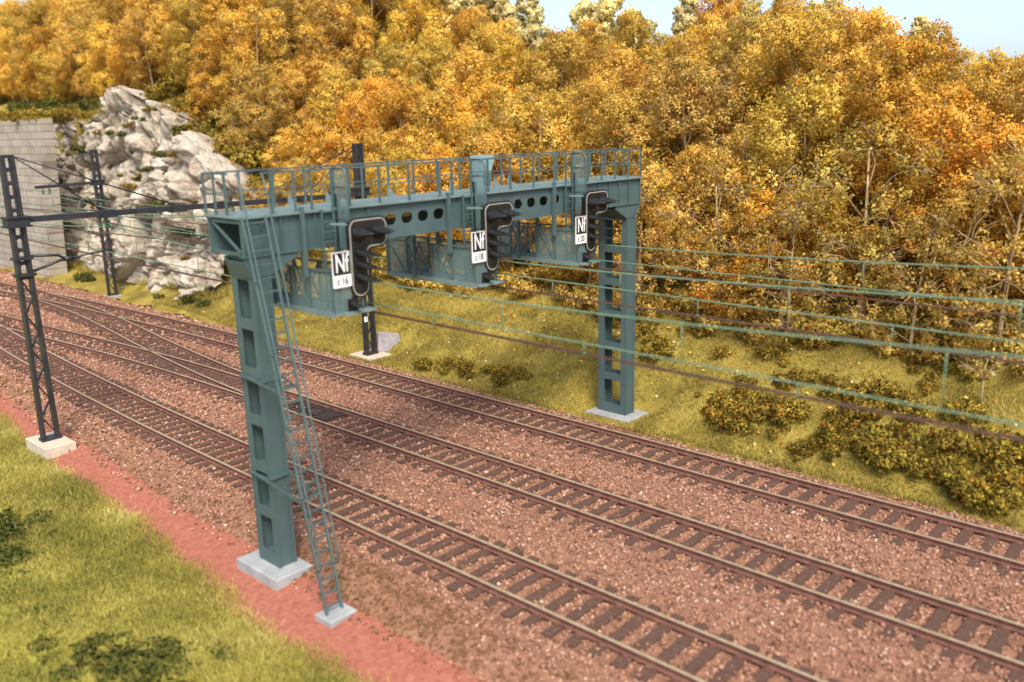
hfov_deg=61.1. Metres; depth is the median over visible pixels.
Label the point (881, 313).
bush
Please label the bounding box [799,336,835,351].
bush
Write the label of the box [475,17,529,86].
autumn tree
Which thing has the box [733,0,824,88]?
autumn tree
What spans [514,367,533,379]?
bush
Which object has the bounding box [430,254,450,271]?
bush
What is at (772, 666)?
railway track
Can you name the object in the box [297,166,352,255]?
autumn tree
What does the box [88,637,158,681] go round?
plant
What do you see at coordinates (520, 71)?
autumn tree
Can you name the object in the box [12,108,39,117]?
bush
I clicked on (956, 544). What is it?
railway track
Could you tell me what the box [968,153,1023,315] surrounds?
autumn tree
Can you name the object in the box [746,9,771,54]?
autumn tree
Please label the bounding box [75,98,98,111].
green bush
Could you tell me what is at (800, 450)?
bush
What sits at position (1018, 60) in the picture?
autumn tree
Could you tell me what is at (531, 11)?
autumn tree
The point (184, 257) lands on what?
tuft
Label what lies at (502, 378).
bush
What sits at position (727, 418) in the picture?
bush
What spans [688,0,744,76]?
autumn tree
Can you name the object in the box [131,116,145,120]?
tuft
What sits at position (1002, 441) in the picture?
bush
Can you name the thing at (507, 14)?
autumn tree
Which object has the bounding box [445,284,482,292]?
bush
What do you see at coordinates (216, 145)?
bush
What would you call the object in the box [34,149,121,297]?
catenary mast
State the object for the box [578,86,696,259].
autumn tree
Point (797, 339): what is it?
bush
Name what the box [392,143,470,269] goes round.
autumn tree
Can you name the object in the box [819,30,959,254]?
autumn tree
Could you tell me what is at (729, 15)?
autumn tree
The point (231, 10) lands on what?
autumn tree
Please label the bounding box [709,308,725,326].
bush
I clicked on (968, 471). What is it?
bush
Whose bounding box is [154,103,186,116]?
bush
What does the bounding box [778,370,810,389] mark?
bush
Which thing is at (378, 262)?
bush
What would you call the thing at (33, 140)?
retaining wall
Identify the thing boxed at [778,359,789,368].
bush
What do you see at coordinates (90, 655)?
plant
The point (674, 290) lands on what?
bush
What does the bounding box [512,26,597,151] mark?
autumn tree
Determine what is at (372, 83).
autumn tree
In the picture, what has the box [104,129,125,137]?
tuft
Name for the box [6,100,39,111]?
green bush
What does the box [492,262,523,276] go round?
bush
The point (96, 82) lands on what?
autumn tree
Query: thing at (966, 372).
bush
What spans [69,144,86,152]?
tuft
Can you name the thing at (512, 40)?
autumn tree
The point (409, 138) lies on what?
autumn tree
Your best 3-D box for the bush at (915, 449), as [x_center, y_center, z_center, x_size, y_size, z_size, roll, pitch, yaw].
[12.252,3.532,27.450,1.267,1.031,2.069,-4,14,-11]
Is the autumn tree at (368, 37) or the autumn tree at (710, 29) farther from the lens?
the autumn tree at (368, 37)
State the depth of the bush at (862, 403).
28.97 m
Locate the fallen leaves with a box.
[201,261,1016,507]
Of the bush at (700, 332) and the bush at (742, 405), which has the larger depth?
the bush at (700, 332)
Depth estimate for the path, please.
21.90 m
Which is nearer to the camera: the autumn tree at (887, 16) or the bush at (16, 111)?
the autumn tree at (887, 16)
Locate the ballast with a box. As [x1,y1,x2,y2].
[0,269,1023,681]
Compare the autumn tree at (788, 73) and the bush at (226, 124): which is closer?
the autumn tree at (788, 73)
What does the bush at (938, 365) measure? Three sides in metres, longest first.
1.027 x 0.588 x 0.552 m
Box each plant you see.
[0,506,53,534]
[0,509,56,531]
[0,520,35,547]
[0,542,31,557]
[0,545,43,567]
[0,567,31,575]
[18,603,51,617]
[25,631,69,664]
[48,651,127,681]
[68,628,131,657]
[75,648,104,660]
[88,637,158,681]
[100,608,124,623]
[128,640,201,681]
[137,674,194,681]
[142,633,184,669]
[203,639,243,660]
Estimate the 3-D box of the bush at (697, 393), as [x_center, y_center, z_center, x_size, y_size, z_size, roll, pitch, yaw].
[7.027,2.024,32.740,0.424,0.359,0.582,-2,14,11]
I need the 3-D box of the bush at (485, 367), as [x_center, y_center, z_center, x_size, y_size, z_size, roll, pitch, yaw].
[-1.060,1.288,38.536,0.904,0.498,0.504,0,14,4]
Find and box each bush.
[0,110,17,118]
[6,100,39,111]
[8,114,28,122]
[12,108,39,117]
[16,107,40,117]
[25,115,37,122]
[37,96,61,110]
[38,107,54,119]
[44,110,55,118]
[45,109,61,121]
[47,102,73,109]
[51,106,77,123]
[58,110,76,120]
[72,270,91,281]
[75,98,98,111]
[77,110,92,119]
[80,273,95,281]
[139,82,169,101]
[152,292,164,298]
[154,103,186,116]
[158,73,194,98]
[166,92,211,114]
[172,118,210,135]
[176,293,200,305]
[191,128,237,149]
[195,297,210,306]
[204,107,225,128]
[211,137,232,158]
[218,114,261,142]
[223,143,285,173]
[246,173,278,195]
[256,127,308,159]
[257,158,289,179]
[321,246,334,259]
[372,247,385,259]
[372,257,386,277]
[372,257,390,278]
[393,267,419,285]
[401,278,419,287]
[412,357,442,371]
[415,280,444,292]
[421,281,440,288]
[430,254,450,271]
[434,365,450,373]
[438,359,456,366]
[438,362,456,375]
[444,355,464,364]
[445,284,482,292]
[449,285,474,298]
[453,359,474,373]
[458,371,476,379]
[479,365,495,373]
[486,363,509,374]
[490,270,536,292]
[490,371,504,381]
[490,373,516,387]
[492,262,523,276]
[498,267,529,293]
[501,365,527,376]
[506,277,551,297]
[512,265,548,288]
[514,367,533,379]
[550,278,584,294]
[550,284,584,301]
[563,283,593,311]
[583,280,597,294]
[585,291,597,319]
[612,296,662,319]
[612,320,620,329]
[613,284,655,309]
[635,321,657,331]
[635,327,655,342]
[637,293,673,310]
[637,308,663,325]
[638,280,658,295]
[638,342,674,361]
[639,293,675,322]
[642,326,651,334]
[651,335,670,352]
[658,286,686,304]
[663,287,693,306]
[667,288,692,306]
[670,291,715,317]
[676,326,691,337]
[684,307,716,323]
[689,284,746,311]
[689,325,713,338]
[690,300,750,320]
[693,389,703,397]
[694,312,737,335]
[700,401,732,424]
[702,394,750,425]
[706,392,730,409]
[707,346,735,360]
[707,392,745,409]
[707,412,745,433]
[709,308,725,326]
[716,388,727,396]
[728,386,765,397]
[728,392,772,413]
[728,415,757,436]
[729,393,757,419]
[731,373,758,384]
[731,384,755,394]
[734,326,755,338]
[734,402,770,424]
[737,314,785,344]
[743,309,777,325]
[745,292,796,316]
[754,344,787,363]
[755,394,812,427]
[766,425,791,439]
[767,389,785,401]
[768,393,804,409]
[769,396,803,422]
[770,370,792,391]
[770,416,788,425]
[772,342,788,352]
[773,308,809,330]
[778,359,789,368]
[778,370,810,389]
[784,337,801,343]
[785,305,842,328]
[787,366,821,384]
[789,436,813,458]
[791,314,851,348]
[792,452,809,461]
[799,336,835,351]
[803,316,825,343]
[804,311,863,346]
[806,434,825,452]
[810,335,843,347]
[813,408,866,443]
[813,425,836,444]
[816,384,847,400]
[818,428,855,461]
[819,373,850,385]
[826,416,844,430]
[829,382,871,398]
[835,386,862,401]
[836,393,882,421]
[839,308,866,329]
[845,299,873,317]
[848,397,889,421]
[849,431,880,462]
[851,390,881,404]
[852,317,887,340]
[856,376,897,396]
[857,418,926,447]
[859,439,917,473]
[865,334,907,359]
[870,297,917,328]
[872,437,914,467]
[877,434,925,467]
[882,386,920,405]
[884,431,919,461]
[886,390,933,426]
[886,417,920,431]
[892,387,917,406]
[893,315,938,341]
[897,431,915,446]
[898,310,963,339]
[898,352,926,366]
[899,393,927,412]
[902,450,954,480]
[906,336,952,364]
[908,363,925,374]
[909,321,931,339]
[913,326,991,361]
[915,378,941,396]
[919,422,980,454]
[922,448,951,469]
[923,461,948,486]
[924,371,940,384]
[933,358,949,372]
[936,464,983,502]
[938,396,989,424]
[939,451,971,466]
[941,339,969,364]
[943,466,1023,502]
[944,335,1000,362]
[944,361,965,375]
[947,450,976,469]
[948,462,1009,485]
[951,475,1010,519]
[953,360,985,382]
[954,331,977,350]
[954,440,985,458]
[955,316,1023,356]
[959,411,988,424]
[964,325,1002,349]
[968,458,1023,502]
[971,450,989,461]
[973,420,1023,456]
[973,442,1023,464]
[973,483,1023,511]
[978,314,1011,337]
[983,337,1023,365]
[987,334,1023,363]
[994,464,1023,483]
[1006,432,1023,460]
[1008,351,1023,379]
[1012,318,1023,339]
[1017,446,1023,462]
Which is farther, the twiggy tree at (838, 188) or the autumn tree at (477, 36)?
the autumn tree at (477, 36)
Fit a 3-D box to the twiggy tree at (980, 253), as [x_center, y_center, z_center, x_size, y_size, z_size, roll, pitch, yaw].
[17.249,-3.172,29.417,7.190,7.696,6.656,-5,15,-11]
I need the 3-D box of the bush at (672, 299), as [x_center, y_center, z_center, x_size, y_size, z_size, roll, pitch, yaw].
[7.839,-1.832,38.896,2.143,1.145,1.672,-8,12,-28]
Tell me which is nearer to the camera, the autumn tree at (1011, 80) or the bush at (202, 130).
the autumn tree at (1011, 80)
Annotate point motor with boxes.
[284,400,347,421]
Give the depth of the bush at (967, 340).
30.53 m
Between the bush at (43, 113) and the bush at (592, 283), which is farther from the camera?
the bush at (43, 113)
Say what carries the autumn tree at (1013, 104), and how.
on the hillside
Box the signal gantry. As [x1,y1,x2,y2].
[200,149,649,628]
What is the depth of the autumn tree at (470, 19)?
65.28 m
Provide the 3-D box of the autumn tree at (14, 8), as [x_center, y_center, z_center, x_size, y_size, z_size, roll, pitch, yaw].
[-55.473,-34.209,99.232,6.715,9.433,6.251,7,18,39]
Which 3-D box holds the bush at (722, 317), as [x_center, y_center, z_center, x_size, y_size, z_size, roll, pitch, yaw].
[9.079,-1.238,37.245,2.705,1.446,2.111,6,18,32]
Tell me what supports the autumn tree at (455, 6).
on the hillside
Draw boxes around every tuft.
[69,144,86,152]
[91,129,100,135]
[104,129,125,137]
[119,182,137,189]
[122,121,138,129]
[130,177,140,182]
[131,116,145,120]
[134,172,144,176]
[135,165,154,173]
[141,105,156,111]
[149,150,171,156]
[149,200,166,206]
[162,151,177,158]
[171,124,187,130]
[179,255,190,259]
[182,229,195,238]
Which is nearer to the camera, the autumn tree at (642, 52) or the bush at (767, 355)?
the bush at (767, 355)
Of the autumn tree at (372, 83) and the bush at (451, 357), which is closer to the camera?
the bush at (451, 357)
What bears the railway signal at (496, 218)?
attached to the signal gantry
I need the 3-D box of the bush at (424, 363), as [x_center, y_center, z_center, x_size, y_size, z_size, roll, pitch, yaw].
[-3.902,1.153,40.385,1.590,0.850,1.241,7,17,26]
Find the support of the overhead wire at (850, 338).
hanging from the catenary beam
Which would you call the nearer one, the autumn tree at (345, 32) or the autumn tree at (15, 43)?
the autumn tree at (345, 32)
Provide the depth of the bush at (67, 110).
68.89 m
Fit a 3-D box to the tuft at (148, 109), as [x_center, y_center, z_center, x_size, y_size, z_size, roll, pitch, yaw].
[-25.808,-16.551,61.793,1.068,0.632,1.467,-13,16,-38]
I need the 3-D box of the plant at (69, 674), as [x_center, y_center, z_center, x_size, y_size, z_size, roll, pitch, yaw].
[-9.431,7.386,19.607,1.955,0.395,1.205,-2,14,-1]
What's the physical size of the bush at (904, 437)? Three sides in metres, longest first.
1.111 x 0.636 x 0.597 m
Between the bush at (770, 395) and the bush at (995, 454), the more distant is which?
the bush at (770, 395)
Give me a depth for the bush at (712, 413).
31.00 m
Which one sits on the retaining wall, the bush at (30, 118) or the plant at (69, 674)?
the bush at (30, 118)
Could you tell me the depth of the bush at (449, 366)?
39.51 m
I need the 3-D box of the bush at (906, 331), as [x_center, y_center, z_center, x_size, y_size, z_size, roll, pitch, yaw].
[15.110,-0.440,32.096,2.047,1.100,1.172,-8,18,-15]
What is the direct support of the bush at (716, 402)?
on the hillside
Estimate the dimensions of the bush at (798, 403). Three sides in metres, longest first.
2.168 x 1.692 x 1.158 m
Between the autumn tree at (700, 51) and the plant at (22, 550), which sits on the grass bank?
the plant at (22, 550)
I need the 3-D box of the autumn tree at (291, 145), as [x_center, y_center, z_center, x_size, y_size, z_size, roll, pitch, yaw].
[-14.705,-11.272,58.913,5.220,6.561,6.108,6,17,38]
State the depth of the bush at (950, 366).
30.07 m
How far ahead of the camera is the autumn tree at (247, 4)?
64.22 m
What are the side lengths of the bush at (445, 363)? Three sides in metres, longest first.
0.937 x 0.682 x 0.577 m
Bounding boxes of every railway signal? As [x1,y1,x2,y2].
[330,215,394,315]
[467,200,522,286]
[569,189,618,265]
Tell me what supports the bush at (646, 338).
on the hillside
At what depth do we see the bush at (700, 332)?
36.37 m
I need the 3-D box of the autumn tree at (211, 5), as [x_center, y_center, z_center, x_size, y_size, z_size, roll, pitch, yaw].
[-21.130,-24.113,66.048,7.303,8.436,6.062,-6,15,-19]
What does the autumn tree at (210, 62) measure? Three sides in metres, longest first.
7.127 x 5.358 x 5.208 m
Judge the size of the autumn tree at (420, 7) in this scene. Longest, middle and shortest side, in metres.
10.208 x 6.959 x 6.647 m
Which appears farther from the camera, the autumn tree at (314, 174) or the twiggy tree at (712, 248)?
the autumn tree at (314, 174)
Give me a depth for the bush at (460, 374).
38.74 m
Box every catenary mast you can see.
[0,155,111,460]
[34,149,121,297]
[349,143,391,360]
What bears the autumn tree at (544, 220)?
on the hillside
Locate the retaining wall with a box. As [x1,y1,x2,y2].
[0,117,67,277]
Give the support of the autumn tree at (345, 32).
on the hillside
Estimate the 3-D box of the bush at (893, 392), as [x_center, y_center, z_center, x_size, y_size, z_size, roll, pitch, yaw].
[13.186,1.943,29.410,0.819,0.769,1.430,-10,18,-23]
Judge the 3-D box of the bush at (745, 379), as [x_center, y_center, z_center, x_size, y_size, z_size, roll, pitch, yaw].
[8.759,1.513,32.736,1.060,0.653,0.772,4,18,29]
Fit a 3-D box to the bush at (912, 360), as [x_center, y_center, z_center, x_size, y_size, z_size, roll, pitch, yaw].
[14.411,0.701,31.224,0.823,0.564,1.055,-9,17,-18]
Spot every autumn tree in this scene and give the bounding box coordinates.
[0,0,25,19]
[0,0,26,25]
[0,14,19,51]
[0,27,32,102]
[0,47,20,102]
[0,88,9,99]
[5,30,41,95]
[6,51,46,104]
[7,0,56,76]
[14,33,61,103]
[24,22,69,100]
[27,35,86,102]
[28,0,60,16]
[38,39,98,104]
[42,0,83,76]
[47,30,103,100]
[50,0,98,75]
[50,1,90,36]
[70,0,123,72]
[75,0,144,68]
[76,19,130,96]
[83,22,128,86]
[100,34,137,88]
[102,11,162,90]
[111,7,171,90]
[121,0,158,71]
[121,0,164,68]
[139,0,187,66]
[141,4,188,85]
[147,0,211,77]
[164,0,221,89]
[174,0,238,30]
[182,23,256,126]
[187,0,281,48]
[203,0,249,45]
[204,43,264,126]
[208,7,272,96]
[214,0,296,60]
[215,2,303,118]
[224,58,303,171]
[243,0,317,80]
[253,127,328,207]
[273,51,342,144]
[274,154,338,250]
[280,0,343,58]
[287,0,366,109]
[294,0,379,80]
[297,69,371,171]
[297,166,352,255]
[300,63,368,154]
[300,107,364,190]
[315,90,394,201]
[318,0,378,39]
[340,0,408,59]
[345,74,393,142]
[348,124,399,199]
[350,39,419,94]
[357,80,446,181]
[364,106,418,157]
[364,149,407,257]
[365,143,452,267]
[367,0,416,28]
[370,67,416,111]
[375,0,452,92]
[382,124,451,214]
[383,86,436,146]
[391,0,451,49]
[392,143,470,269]
[398,27,465,96]
[402,40,466,108]
[403,82,504,175]
[404,87,478,142]
[418,0,468,60]
[421,67,524,184]
[424,4,471,68]
[426,111,506,255]
[432,42,496,108]
[440,78,573,227]
[448,4,500,81]
[451,20,511,89]
[452,181,517,265]
[455,126,549,270]
[461,0,504,44]
[461,30,538,96]
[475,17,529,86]
[481,108,551,184]
[483,91,585,238]
[487,41,588,147]
[488,0,519,31]
[501,9,523,31]
[504,0,551,51]
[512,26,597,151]
[519,23,546,55]
[521,167,598,277]
[524,84,596,179]
[537,33,577,74]
[538,172,647,287]
[550,79,663,188]
[562,0,593,38]
[562,17,604,76]
[562,64,634,175]
[571,42,613,100]
[575,38,660,157]
[577,1,615,53]
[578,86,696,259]
[584,8,671,102]
[591,0,637,48]
[603,53,750,230]
[619,161,701,287]
[622,48,738,211]
[628,5,641,46]
[631,32,694,142]
[633,25,725,161]
[635,18,667,63]
[642,141,734,286]
[644,40,671,75]
[659,12,737,131]
[662,60,771,195]
[664,18,687,45]
[670,0,698,37]
[686,2,804,156]
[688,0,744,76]
[690,123,803,273]
[693,186,821,317]
[711,0,741,66]
[712,32,816,147]
[721,6,872,193]
[722,69,875,267]
[730,0,763,30]
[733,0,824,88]
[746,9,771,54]
[761,0,794,15]
[761,183,857,306]
[782,2,905,199]
[800,0,882,112]
[804,0,824,31]
[818,0,844,39]
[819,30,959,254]
[825,164,939,306]
[829,5,928,110]
[841,75,967,213]
[845,76,1023,294]
[876,31,961,100]
[888,15,976,131]
[902,151,1023,324]
[907,14,934,40]
[938,53,1023,179]
[943,75,1023,237]
[949,46,1018,93]
[958,51,1023,167]
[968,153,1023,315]
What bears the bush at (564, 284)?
on the hillside
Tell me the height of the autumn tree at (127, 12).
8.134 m
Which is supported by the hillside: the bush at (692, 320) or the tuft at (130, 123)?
the bush at (692, 320)
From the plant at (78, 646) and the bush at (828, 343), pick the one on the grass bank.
the plant at (78, 646)
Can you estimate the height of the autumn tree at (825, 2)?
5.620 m
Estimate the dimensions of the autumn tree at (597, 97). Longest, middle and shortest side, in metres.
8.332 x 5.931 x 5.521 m
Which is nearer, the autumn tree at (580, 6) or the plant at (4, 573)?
the plant at (4, 573)
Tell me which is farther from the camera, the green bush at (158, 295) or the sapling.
the green bush at (158, 295)
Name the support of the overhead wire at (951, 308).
hanging from the catenary beam
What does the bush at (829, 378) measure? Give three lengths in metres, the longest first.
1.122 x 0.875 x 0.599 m
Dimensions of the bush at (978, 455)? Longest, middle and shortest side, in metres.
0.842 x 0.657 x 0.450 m
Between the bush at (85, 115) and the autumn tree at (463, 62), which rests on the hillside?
the autumn tree at (463, 62)
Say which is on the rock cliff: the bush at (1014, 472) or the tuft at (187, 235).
the tuft at (187, 235)
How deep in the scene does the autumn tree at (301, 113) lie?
60.53 m
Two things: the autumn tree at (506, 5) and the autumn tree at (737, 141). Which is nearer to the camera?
the autumn tree at (737, 141)
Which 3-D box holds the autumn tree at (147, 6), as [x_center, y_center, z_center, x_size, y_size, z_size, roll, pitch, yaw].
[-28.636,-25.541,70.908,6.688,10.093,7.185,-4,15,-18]
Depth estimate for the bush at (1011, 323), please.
30.29 m
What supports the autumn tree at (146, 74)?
on the hillside
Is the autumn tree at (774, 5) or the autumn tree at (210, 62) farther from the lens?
the autumn tree at (210, 62)
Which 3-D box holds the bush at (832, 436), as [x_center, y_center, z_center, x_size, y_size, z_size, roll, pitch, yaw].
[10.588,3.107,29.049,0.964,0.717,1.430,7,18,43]
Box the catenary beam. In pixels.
[14,146,357,227]
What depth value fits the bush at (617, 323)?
38.64 m
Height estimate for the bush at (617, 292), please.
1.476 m
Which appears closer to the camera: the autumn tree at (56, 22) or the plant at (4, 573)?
the plant at (4, 573)
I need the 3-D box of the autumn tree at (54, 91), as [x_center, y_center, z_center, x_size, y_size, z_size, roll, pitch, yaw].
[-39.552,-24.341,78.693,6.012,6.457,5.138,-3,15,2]
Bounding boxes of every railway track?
[0,282,1023,580]
[0,287,321,409]
[0,313,330,416]
[0,320,840,681]
[286,401,1023,681]
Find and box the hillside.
[0,7,1023,530]
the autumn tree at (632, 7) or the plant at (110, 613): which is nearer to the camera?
the plant at (110, 613)
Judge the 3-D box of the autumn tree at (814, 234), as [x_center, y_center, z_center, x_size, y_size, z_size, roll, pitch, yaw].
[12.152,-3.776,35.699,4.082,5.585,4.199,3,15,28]
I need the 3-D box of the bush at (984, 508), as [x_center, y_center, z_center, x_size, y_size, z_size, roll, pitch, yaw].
[13.360,4.467,24.919,1.206,0.964,1.973,-1,14,0]
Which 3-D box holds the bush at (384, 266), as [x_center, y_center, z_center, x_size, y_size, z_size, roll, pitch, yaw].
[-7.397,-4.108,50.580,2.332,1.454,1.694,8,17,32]
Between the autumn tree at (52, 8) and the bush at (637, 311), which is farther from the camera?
the autumn tree at (52, 8)
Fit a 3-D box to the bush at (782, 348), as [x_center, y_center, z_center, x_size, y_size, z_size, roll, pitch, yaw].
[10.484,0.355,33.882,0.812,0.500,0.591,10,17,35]
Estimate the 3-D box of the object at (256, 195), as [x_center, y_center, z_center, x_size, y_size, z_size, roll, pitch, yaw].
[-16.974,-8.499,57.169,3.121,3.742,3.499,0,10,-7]
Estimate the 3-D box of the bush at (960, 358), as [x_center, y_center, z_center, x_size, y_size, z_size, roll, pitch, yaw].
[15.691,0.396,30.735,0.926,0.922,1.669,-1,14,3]
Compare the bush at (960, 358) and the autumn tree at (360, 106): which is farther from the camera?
the autumn tree at (360, 106)
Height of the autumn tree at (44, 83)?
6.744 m
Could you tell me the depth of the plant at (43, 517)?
26.83 m
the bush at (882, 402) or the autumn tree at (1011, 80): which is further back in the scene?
the autumn tree at (1011, 80)
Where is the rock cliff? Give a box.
[53,85,270,299]
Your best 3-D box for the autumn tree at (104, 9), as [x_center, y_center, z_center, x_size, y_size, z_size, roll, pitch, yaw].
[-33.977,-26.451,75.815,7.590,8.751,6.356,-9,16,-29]
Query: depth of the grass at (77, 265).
61.71 m
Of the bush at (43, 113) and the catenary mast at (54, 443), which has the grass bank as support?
the catenary mast at (54, 443)
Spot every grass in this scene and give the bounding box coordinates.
[49,84,343,302]
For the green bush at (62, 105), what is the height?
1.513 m
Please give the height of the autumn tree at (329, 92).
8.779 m
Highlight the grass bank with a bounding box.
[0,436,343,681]
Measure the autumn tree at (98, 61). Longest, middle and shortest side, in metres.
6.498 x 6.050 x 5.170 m
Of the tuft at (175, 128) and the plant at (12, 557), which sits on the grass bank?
the plant at (12, 557)
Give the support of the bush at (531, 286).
on the hillside
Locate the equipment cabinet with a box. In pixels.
[470,155,493,188]
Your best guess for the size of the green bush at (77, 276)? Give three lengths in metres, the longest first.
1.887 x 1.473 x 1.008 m
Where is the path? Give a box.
[0,389,485,681]
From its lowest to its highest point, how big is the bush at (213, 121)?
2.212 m
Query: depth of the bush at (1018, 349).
29.63 m
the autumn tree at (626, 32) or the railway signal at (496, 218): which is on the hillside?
the autumn tree at (626, 32)
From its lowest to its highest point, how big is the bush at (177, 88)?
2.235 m
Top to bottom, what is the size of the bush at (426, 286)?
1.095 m
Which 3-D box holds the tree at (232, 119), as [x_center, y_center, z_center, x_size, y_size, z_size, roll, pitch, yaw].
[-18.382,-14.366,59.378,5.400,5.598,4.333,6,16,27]
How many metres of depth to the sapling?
28.24 m
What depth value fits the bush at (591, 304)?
40.04 m
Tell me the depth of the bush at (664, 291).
39.30 m
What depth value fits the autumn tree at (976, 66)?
40.09 m
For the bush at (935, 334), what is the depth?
31.42 m
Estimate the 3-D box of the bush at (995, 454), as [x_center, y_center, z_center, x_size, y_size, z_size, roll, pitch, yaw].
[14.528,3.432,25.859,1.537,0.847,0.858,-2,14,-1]
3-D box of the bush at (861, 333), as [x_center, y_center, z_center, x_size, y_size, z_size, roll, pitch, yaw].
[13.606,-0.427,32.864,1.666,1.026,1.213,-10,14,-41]
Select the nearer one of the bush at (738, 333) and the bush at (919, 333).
the bush at (919, 333)
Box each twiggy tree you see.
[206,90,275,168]
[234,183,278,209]
[586,155,708,311]
[640,159,795,321]
[692,140,863,302]
[725,173,868,348]
[755,114,975,324]
[845,210,996,356]
[915,137,1023,359]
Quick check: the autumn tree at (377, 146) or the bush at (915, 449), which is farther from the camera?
the autumn tree at (377, 146)
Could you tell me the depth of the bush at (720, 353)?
34.45 m
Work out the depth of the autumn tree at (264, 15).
60.90 m
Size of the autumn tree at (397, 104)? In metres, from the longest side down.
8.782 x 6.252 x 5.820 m
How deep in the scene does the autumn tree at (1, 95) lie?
93.05 m
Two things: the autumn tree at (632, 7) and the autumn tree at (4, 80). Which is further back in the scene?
the autumn tree at (4, 80)
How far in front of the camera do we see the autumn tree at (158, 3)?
67.32 m
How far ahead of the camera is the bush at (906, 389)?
29.43 m
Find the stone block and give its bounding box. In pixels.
[376,332,399,351]
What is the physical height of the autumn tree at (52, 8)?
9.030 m
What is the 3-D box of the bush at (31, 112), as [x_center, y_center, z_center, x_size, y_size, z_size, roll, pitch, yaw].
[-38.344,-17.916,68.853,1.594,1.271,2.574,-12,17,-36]
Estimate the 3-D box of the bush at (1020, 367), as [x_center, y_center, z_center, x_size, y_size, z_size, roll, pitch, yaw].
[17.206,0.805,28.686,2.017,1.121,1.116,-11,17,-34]
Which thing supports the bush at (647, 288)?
on the hillside
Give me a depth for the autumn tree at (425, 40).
63.55 m
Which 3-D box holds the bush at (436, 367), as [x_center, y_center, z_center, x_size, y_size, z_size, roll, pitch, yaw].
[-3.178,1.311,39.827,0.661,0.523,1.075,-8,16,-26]
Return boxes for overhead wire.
[0,190,1023,317]
[0,206,1023,364]
[0,222,1023,441]
[1,190,208,242]
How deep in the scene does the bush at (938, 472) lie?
26.09 m
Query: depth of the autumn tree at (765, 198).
35.05 m
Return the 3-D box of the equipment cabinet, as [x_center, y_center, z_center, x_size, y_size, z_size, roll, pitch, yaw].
[-0.946,-5.399,27.693,0.500,1.032,0.560,11,19,41]
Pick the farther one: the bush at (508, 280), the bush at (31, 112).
the bush at (31, 112)
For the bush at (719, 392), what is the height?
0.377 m
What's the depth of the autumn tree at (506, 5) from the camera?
68.06 m
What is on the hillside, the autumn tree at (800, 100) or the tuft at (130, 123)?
the autumn tree at (800, 100)
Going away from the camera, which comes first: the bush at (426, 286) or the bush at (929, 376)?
the bush at (929, 376)
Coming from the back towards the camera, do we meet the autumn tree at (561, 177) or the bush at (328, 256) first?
the bush at (328, 256)
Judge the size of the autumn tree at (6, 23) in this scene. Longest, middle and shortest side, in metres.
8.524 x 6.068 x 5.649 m
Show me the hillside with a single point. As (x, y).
(136, 295)
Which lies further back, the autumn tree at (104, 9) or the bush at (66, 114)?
the autumn tree at (104, 9)
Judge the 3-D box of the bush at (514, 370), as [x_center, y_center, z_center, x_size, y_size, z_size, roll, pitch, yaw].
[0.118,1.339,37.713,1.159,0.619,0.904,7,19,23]
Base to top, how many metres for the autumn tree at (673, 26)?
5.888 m
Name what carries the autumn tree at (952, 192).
on the hillside
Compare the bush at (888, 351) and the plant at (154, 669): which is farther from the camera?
the bush at (888, 351)
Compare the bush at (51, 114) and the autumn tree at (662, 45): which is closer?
the autumn tree at (662, 45)
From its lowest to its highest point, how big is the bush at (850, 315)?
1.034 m
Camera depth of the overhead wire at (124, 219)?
44.55 m
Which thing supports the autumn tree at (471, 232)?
on the hillside
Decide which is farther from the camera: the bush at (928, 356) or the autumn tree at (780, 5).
the autumn tree at (780, 5)
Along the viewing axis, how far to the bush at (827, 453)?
28.21 m
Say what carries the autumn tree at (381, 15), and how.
on the hillside
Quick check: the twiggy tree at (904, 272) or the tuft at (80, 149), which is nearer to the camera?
the twiggy tree at (904, 272)
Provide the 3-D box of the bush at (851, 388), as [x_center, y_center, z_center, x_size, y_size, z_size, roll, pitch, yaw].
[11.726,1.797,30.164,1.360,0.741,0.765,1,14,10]
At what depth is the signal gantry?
22.86 m
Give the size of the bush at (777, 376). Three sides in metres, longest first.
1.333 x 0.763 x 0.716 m
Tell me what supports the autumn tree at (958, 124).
on the hillside
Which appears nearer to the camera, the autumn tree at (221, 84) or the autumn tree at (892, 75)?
the autumn tree at (892, 75)
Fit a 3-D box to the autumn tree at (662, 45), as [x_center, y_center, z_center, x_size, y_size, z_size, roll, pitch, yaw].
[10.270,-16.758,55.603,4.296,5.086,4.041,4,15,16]
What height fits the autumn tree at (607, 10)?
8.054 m
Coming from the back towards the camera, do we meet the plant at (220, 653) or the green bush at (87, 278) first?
the green bush at (87, 278)
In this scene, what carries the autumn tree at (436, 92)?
on the hillside
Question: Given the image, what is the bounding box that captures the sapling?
[954,348,1008,403]
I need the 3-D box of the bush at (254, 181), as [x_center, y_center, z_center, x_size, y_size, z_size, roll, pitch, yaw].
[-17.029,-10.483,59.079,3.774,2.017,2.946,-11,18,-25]
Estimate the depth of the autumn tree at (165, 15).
65.54 m
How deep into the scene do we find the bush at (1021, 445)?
25.83 m
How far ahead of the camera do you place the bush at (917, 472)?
26.31 m
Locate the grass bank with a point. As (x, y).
(44, 652)
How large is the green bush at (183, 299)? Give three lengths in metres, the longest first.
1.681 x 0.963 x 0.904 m
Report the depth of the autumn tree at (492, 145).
44.07 m

